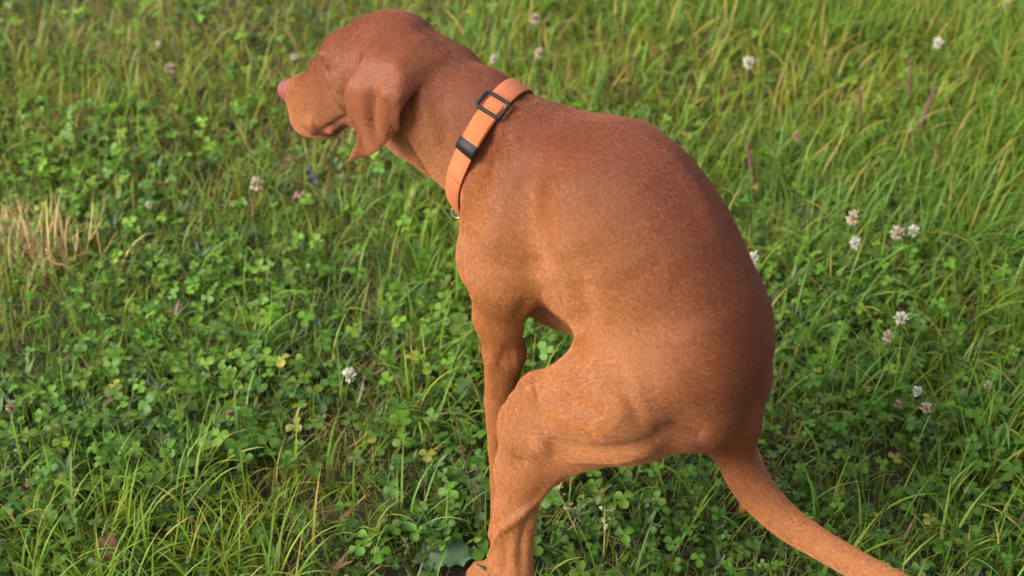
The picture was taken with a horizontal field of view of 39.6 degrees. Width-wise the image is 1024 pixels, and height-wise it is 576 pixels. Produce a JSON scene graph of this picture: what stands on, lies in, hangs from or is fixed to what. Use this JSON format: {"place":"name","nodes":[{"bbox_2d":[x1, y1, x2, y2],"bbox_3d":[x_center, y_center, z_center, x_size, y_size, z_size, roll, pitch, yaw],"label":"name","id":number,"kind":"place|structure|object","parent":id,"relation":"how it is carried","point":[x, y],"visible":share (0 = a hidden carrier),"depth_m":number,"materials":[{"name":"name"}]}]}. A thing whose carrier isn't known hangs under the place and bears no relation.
{"place":"outdoors","nodes":[
{"label":"outdoors","id":0,"kind":"place"},
{"bbox_2d":[0,0,1023,575],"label":"ground","id":1,"kind":"structure","parent":0,"point":[462,570],"depth_m":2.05,"materials":[{"name":"green plant"}]},
{"bbox_2d":[5,402,15,425],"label":"clover flower","id":2,"kind":"object","parent":1,"relation":"on","point":[10,406],"visible":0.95,"depth_m":1.85,"materials":[{"name":"beige plant"}]},
{"bbox_2d":[24,479,31,491],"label":"clover flower","id":3,"kind":"object","parent":1,"relation":"on","point":[27,485],"visible":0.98,"depth_m":1.76,"materials":[{"name":"beige plant"}]},
{"bbox_2d":[0,195,66,248],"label":"dry grass tuft","id":4,"kind":"object","parent":1,"relation":"on","point":[26,220],"visible":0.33,"depth_m":2.26,"materials":[{"name":"beige plant"}]},
{"bbox_2d":[0,184,155,296],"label":"dry grass tuft","id":5,"kind":"object","parent":1,"relation":"on","point":[30,247],"visible":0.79,"depth_m":2.19,"materials":[{"name":"beige plant"}]},
{"bbox_2d":[91,528,120,572],"bbox_3d":[-0.476,0.319,1.675,0.038,0.073,0.034,0,37,0],"label":"dying leaf","id":6,"kind":"object","parent":1,"relation":"on","point":[102,539],"visible":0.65,"depth_m":1.67,"materials":[{"name":"brown plant"}]},
{"bbox_2d":[145,201,152,227],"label":"clover flower","id":7,"kind":"object","parent":1,"relation":"on","point":[148,204],"visible":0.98,"depth_m":2.25,"materials":[{"name":"white plant"}]},
{"bbox_2d":[154,42,160,66],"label":"clover flower","id":8,"kind":"object","parent":1,"relation":"on","point":[158,44],"visible":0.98,"depth_m":2.66,"materials":[{"name":"white plant"}]},
{"bbox_2d":[164,62,177,96],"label":"clover flower","id":9,"kind":"object","parent":1,"relation":"on","point":[169,69],"visible":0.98,"depth_m":2.57,"materials":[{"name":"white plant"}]},
{"bbox_2d":[226,410,233,429],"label":"clover flower","id":10,"kind":"object","parent":1,"relation":"on","point":[229,413],"visible":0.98,"depth_m":1.86,"materials":[{"name":"beige plant"}]},
{"bbox_2d":[250,176,272,213],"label":"clover flower","id":11,"kind":"object","parent":1,"relation":"on","point":[255,182],"visible":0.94,"depth_m":2.26,"materials":[{"name":"beige plant"}]},
{"bbox_2d":[278,54,281,76],"bbox_3d":[-0.424,-0.393,2.615,0.008,0.074,0.022,0,37,0],"label":"plantain spike","id":12,"kind":"object","parent":1,"relation":"on","point":[280,63],"visible":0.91,"depth_m":2.60,"materials":[{"name":"brown plant"}]},
{"bbox_2d":[291,53,297,66],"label":"clover flower","id":13,"kind":"object","parent":1,"relation":"on","point":[294,56],"visible":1,"depth_m":2.62,"materials":[{"name":"white plant"}]},
{"bbox_2d":[291,191,305,207],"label":"flower","id":14,"kind":"object","parent":1,"relation":"on","point":[297,194],"visible":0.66,"depth_m":2.30,"materials":[{"name":"beige plant"}]},
{"bbox_2d":[306,167,317,201],"bbox_3d":[-0.327,-0.166,2.332,0.016,0.058,0.042,-15,40,-19],"label":"spike","id":15,"kind":"object","parent":1,"relation":"on","point":[311,175],"visible":0.97,"depth_m":2.32,"materials":[{"name":"grey plant"}]},
{"bbox_2d":[314,553,321,573],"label":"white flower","id":16,"kind":"object","parent":1,"relation":"on","point":[317,556],"visible":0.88,"depth_m":1.70,"materials":[{"name":"green plant"}]},
{"bbox_2d":[342,367,356,411],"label":"clover flower","id":17,"kind":"object","parent":1,"relation":"on","point":[349,373],"visible":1,"depth_m":1.88,"materials":[{"name":"white plant"}]},
{"bbox_2d":[402,537,410,564],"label":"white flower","id":18,"kind":"object","parent":1,"relation":"on","point":[406,541],"visible":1,"depth_m":1.70,"materials":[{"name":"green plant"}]},
{"bbox_2d":[403,463,440,505],"bbox_3d":[-0.102,0.254,1.761,0.071,0.076,0.011,16,40,20],"label":"dried stem","id":19,"kind":"object","parent":1,"relation":"on","point":[410,473],"visible":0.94,"depth_m":1.76,"materials":[{"name":"brown plant"}]},
{"bbox_2d":[413,539,476,571],"bbox_3d":[-0.079,0.327,1.708,0.072,0.029,0.063,18,41,23],"label":"thistle leaf","id":20,"kind":"object","parent":1,"relation":"on","point":[455,553],"visible":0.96,"depth_m":1.71,"materials":[{"name":"green plant"}]},
{"bbox_2d":[453,417,479,529],"bbox_3d":[-0.054,0.230,1.748,0.010,0.129,0.080,-14,39,-17],"label":"dried stem","id":21,"kind":"object","parent":1,"relation":"on","point":[458,422],"visible":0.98,"depth_m":1.75,"materials":[{"name":"brown plant"}]},
{"bbox_2d":[462,475,490,510],"bbox_3d":[-0.037,0.264,1.780,0.054,0.048,0.039,0,37,0],"label":"dock leaf","id":22,"kind":"object","parent":1,"relation":"on","point":[485,481],"visible":0.59,"depth_m":1.77,"materials":[{"name":"green plant"}]},
{"bbox_2d":[474,467,483,524],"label":"dried stem","id":23,"kind":"object","parent":1,"relation":"on","point":[477,482],"visible":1,"depth_m":1.75,"materials":[{"name":"brown plant"}]},
{"bbox_2d":[490,54,500,70],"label":"clover flower","id":24,"kind":"object","parent":1,"relation":"on","point":[494,58],"visible":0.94,"depth_m":2.62,"materials":[{"name":"white plant"}]},
{"bbox_2d":[0,0,1023,575],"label":"clover","id":25,"kind":"object","parent":1,"relation":"on","point":[236,444],"visible":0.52,"depth_m":1.94,"materials":[{"name":"green plant"}]},
{"bbox_2d":[0,0,1023,575],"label":"weeds","id":26,"kind":"object","parent":1,"relation":"on","point":[648,516],"visible":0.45,"depth_m":2.11,"materials":[{"name":"green plant"}]},
{"bbox_2d":[0,0,1023,575],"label":"dry thatch","id":27,"kind":"object","parent":1,"relation":"on","point":[396,212],"visible":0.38,"depth_m":2.40,"materials":[{"name":"green plant"}]},
{"bbox_2d":[523,12,540,49],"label":"clover flower","id":28,"kind":"object","parent":1,"relation":"on","point":[535,17],"visible":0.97,"depth_m":2.73,"materials":[{"name":"beige plant"}]},
{"bbox_2d":[534,48,543,69],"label":"clover flower","id":29,"kind":"object","parent":1,"relation":"on","point":[540,56],"visible":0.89,"depth_m":2.61,"materials":[{"name":"beige plant"}]},
{"bbox_2d":[552,485,585,557],"bbox_3d":[0.071,0.279,1.717,0.055,0.089,0.018,21,42,26],"label":"seed stem","id":30,"kind":"object","parent":1,"relation":"on","point":[558,494],"visible":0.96,"depth_m":1.71,"materials":[{"name":"plant"}]},
{"bbox_2d":[277,9,907,575],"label":"dog","id":31,"kind":"object","parent":1,"relation":"on","point":[615,247],"visible":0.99,"depth_m":1.42},
{"bbox_2d":[446,78,533,218],"bbox_3d":[-0.029,-0.140,1.498,0.083,0.180,0.120,15,39,19],"label":"dog collar","id":32,"kind":"object","parent":31,"relation":"attached to","point":[496,104],"visible":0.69,"depth_m":1.43,"materials":[{"name":"orange fabric"}]},
{"bbox_2d":[597,506,614,570],"bbox_3d":[0.107,0.300,1.694,0.022,0.083,0.036,13,39,16],"label":"seed stem","id":33,"kind":"object","parent":1,"relation":"on","point":[603,519],"visible":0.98,"depth_m":1.69,"materials":[{"name":"plant"}]},
{"bbox_2d":[743,56,755,94],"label":"clover flower","id":34,"kind":"object","parent":1,"relation":"on","point":[747,62],"visible":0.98,"depth_m":2.56,"materials":[{"name":"white plant"}]},
{"bbox_2d":[746,137,754,208],"bbox_3d":[0.384,-0.183,2.317,0.010,0.120,0.049,-12,39,-16],"label":"plantain spike","id":35,"kind":"object","parent":1,"relation":"on","point":[750,162],"visible":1,"depth_m":2.30,"materials":[{"name":"plant"}]},
{"bbox_2d":[749,250,760,265],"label":"clover flower","id":36,"kind":"object","parent":1,"relation":"on","point":[754,256],"visible":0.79,"depth_m":2.06,"materials":[{"name":"white plant"}]},
{"bbox_2d":[791,130,800,161],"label":"clover flower","id":37,"kind":"object","parent":1,"relation":"on","point":[796,137],"visible":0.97,"depth_m":2.38,"materials":[{"name":"brown plant"}]},
{"bbox_2d":[845,210,861,245],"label":"clover flower","id":38,"kind":"object","parent":1,"relation":"on","point":[852,217],"visible":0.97,"depth_m":2.16,"materials":[{"name":"beige plant"}]},
{"bbox_2d":[849,236,860,267],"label":"clover flower","id":39,"kind":"object","parent":1,"relation":"on","point":[855,241],"visible":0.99,"depth_m":2.14,"materials":[{"name":"white plant"}]},
{"bbox_2d":[857,84,861,148],"bbox_3d":[0.600,-0.292,2.466,0.007,0.118,0.045,0,37,0],"label":"plantain spike","id":40,"kind":"object","parent":1,"relation":"on","point":[860,106],"visible":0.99,"depth_m":2.45,"materials":[{"name":"brown plant"}]},
{"bbox_2d":[881,329,893,367],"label":"clover flower","id":41,"kind":"object","parent":1,"relation":"on","point":[888,335],"visible":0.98,"depth_m":1.95,"materials":[{"name":"beige plant"}]},
{"bbox_2d":[885,311,908,372],"bbox_3d":[0.536,0.075,1.986,0.022,0.106,0.022,0,37,0],"label":"clover flower","id":42,"kind":"object","parent":1,"relation":"on","point":[902,318],"visible":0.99,"depth_m":1.96,"materials":[{"name":"white plant"}]},
{"bbox_2d":[892,399,901,418],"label":"clover flower","id":43,"kind":"object","parent":1,"relation":"on","point":[898,403],"visible":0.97,"depth_m":1.88,"materials":[{"name":"brown plant"}]},
{"bbox_2d":[890,225,904,254],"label":"clover flower","id":44,"kind":"object","parent":1,"relation":"on","point":[897,233],"visible":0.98,"depth_m":2.14,"materials":[{"name":"beige plant"}]},
{"bbox_2d":[905,51,911,112],"bbox_3d":[0.703,-0.353,2.532,0.007,0.128,0.056,4,37,6],"label":"plantain spike","id":45,"kind":"object","parent":1,"relation":"on","point":[909,76],"visible":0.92,"depth_m":2.51,"materials":[{"name":"brown plant"}]},
{"bbox_2d":[908,224,925,268],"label":"clover flower","id":46,"kind":"object","parent":1,"relation":"on","point":[914,229],"visible":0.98,"depth_m":2.16,"materials":[{"name":"white plant"}]},
{"bbox_2d":[913,386,922,403],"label":"clover flower","id":47,"kind":"object","parent":1,"relation":"on","point":[917,391],"visible":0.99,"depth_m":1.88,"materials":[{"name":"white plant"}]},
{"bbox_2d":[910,83,936,146],"bbox_3d":[0.708,-0.283,2.445,0.019,0.125,0.068,30,46,34],"label":"plantain spike","id":48,"kind":"object","parent":1,"relation":"on","point":[926,109],"visible":0.84,"depth_m":2.43,"materials":[{"name":"brown plant"}]},
{"bbox_2d":[920,402,932,431],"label":"clover flower","id":49,"kind":"object","parent":1,"relation":"on","point":[926,406],"visible":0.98,"depth_m":1.86,"materials":[{"name":"beige plant"}]},
{"bbox_2d":[922,37,943,71],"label":"clover flower","id":50,"kind":"object","parent":1,"relation":"on","point":[938,42],"visible":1,"depth_m":2.63,"materials":[{"name":"white plant"}]},
{"bbox_2d":[935,139,940,183],"bbox_3d":[0.700,-0.194,2.351,0.007,0.104,0.034,-7,38,-9],"label":"plantain spike","id":51,"kind":"object","parent":1,"relation":"on","point":[937,153],"visible":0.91,"depth_m":2.33,"materials":[{"name":"brown plant"}]},
{"bbox_2d":[984,380,991,409],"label":"clover flower","id":52,"kind":"object","parent":1,"relation":"on","point":[988,384],"visible":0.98,"depth_m":1.88,"materials":[{"name":"beige plant"}]},
{"bbox_2d":[984,225,1023,245],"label":"dock leaf","id":53,"kind":"object","parent":1,"relation":"on","point":[1018,232],"visible":0.36,"depth_m":2.24,"materials":[{"name":"green plant"}]},
{"bbox_2d":[1003,1,1011,26],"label":"clover flower","id":54,"kind":"object","parent":1,"relation":"on","point":[1008,3],"visible":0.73,"depth_m":2.77,"materials":[{"name":"beige plant"}]}
]}

